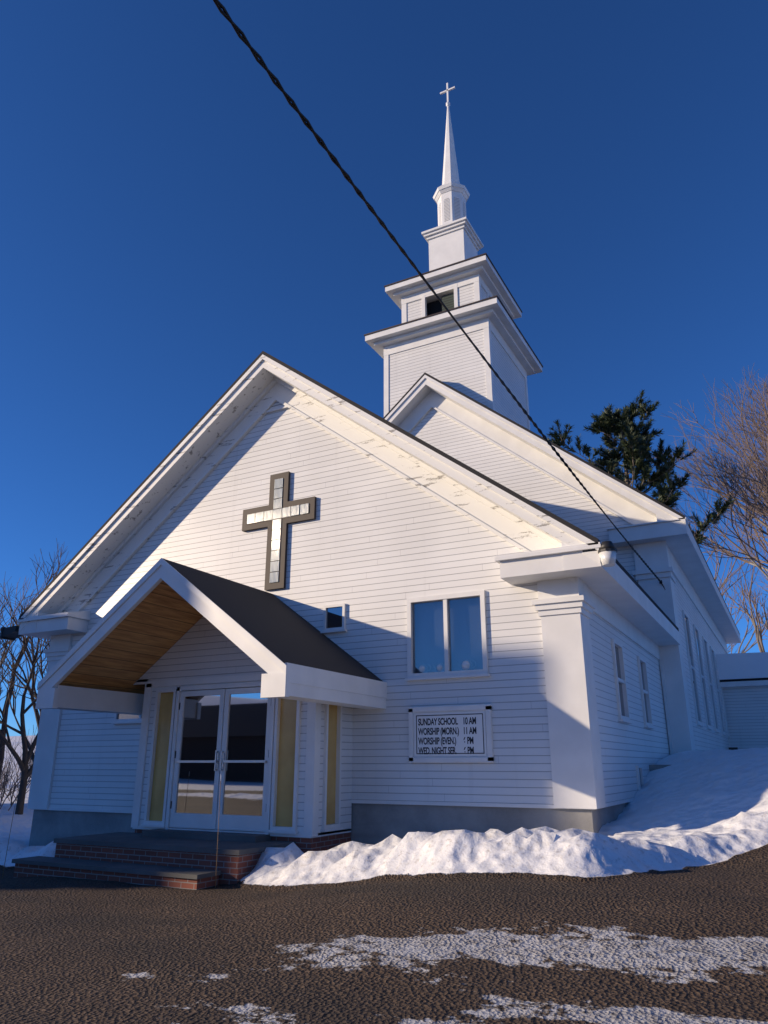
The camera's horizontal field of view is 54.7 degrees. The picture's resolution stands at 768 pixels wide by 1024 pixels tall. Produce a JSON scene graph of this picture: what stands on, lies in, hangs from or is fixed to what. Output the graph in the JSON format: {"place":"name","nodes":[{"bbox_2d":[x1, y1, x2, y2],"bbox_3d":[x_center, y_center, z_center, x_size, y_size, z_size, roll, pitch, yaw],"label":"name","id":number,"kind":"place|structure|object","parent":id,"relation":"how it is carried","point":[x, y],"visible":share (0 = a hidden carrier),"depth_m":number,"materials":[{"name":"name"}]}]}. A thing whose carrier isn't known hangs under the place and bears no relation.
{"place":"outdoors","nodes":[
{"label":"outdoors","id":0,"kind":"place"},
{"bbox_2d":[0,735,767,1023],"bbox_3d":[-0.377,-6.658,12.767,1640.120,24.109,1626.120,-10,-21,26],"label":"terrain","id":1,"kind":"structure","parent":0,"point":[649,905],"depth_m":5.98,"materials":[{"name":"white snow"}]},
{"bbox_2d":[0,727,37,810],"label":"brush","id":2,"kind":"object","parent":1,"relation":"on","point":[5,782],"visible":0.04,"depth_m":26.64,"materials":[{"name":"brown plant"}]},
{"bbox_2d":[0,538,70,814],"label":"bare trees","id":3,"kind":"object","parent":1,"relation":"on","point":[27,755],"visible":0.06,"depth_m":27.23,"materials":[{"name":"brown plant"}]},
{"bbox_2d":[0,490,767,668],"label":"background woods","id":4,"kind":"object","parent":1,"relation":"on","point":[757,627],"visible":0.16,"depth_m":81.21,"materials":[{"name":"brown plant"}]},
{"bbox_2d":[12,83,767,889],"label":"church","id":5,"kind":"structure","parent":1,"relation":"on","point":[268,589],"depth_m":12.28,"materials":[{"name":"wood"}]},
{"bbox_2d":[0,541,616,887],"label":"light fixtures","id":6,"kind":"object","parent":5,"relation":"attached to","point":[607,551],"visible":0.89,"depth_m":10.14,"materials":[{"name":"grey metal"}]},
{"bbox_2d":[418,747,454,752],"bbox_3d":[0.787,3.530,10.982,0.618,0.102,0.001,-10,-21,26],"label":"sign text","id":7,"kind":"object","parent":5,"relation":"attached to","point":[440,750],"visible":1,"depth_m":10.97,"materials":[{"name":"black paint"}]},
{"bbox_2d":[418,737,455,746],"bbox_3d":[0.786,3.414,11.022,0.616,0.133,0.001,-10,-21,26],"label":"sign text","id":8,"kind":"object","parent":5,"relation":"attached to","point":[436,740],"visible":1,"depth_m":11.03,"materials":[{"name":"black paint"}]},
{"bbox_2d":[418,718,457,725],"bbox_3d":[0.804,3.136,11.107,0.647,0.102,0.001,-10,-21,26],"label":"sign text","id":9,"kind":"object","parent":5,"relation":"attached to","point":[431,722],"visible":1,"depth_m":11.11,"materials":[{"name":"black paint"}]},
{"bbox_2d":[418,727,458,736],"bbox_3d":[0.808,3.280,11.056,0.665,0.133,0.001,-10,-21,26],"label":"sign text","id":10,"kind":"object","parent":5,"relation":"attached to","point":[444,730],"visible":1,"depth_m":11.06,"materials":[{"name":"black paint"}]},
{"bbox_2d":[213,0,664,588],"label":"service drop wire","id":11,"kind":"object","parent":5,"relation":"attached to","point":[287,96],"visible":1,"depth_m":6.76,"materials":[{"name":"rubber"},{"name":"metal"}]},
{"bbox_2d":[415,659,475,672],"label":"window ornaments","id":12,"kind":"object","parent":5,"relation":"on","point":[466,664],"visible":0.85,"depth_m":11.40,"materials":[{"name":"white ceramic"}]},
{"bbox_2d":[464,737,473,743],"bbox_3d":[1.228,3.324,10.805,0.157,0.104,0.001,-10,-21,26],"label":"sign text","id":13,"kind":"object","parent":5,"relation":"attached to","point":[470,739],"visible":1,"depth_m":10.80,"materials":[{"name":"black paint"}]},
{"bbox_2d":[464,747,473,752],"bbox_3d":[1.228,3.454,10.760,0.157,0.104,0.001,-10,-21,26],"label":"sign text","id":14,"kind":"object","parent":5,"relation":"attached to","point":[471,750],"visible":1,"depth_m":10.74,"materials":[{"name":"black paint"}]},
{"bbox_2d":[463,717,475,723],"bbox_3d":[1.256,3.058,10.879,0.195,0.102,0.001,-10,-21,26],"label":"sign text","id":15,"kind":"object","parent":5,"relation":"attached to","point":[473,720],"visible":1,"depth_m":10.87,"materials":[{"name":"black paint"}]},
{"bbox_2d":[464,727,475,733],"bbox_3d":[1.256,3.189,10.835,0.195,0.101,0.001,-10,-21,26],"label":"sign text","id":16,"kind":"object","parent":5,"relation":"attached to","point":[470,730],"visible":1,"depth_m":10.83,"materials":[{"name":"black paint"}]},
{"bbox_2d":[547,390,736,546],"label":"pine tree","id":17,"kind":"object","parent":1,"relation":"on","point":[635,454],"visible":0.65,"depth_m":42.03,"materials":[{"name":"green plant"}]},
{"bbox_2d":[651,365,767,590],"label":"bare trees","id":18,"kind":"object","parent":1,"relation":"on","point":[754,505],"visible":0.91,"depth_m":46.81,"materials":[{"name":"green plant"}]},
{"bbox_2d":[0,0,767,735],"label":"sky","id":19,"kind":"structure","parent":0,"point":[169,221],"materials":[{"name":"blue"}]}
]}

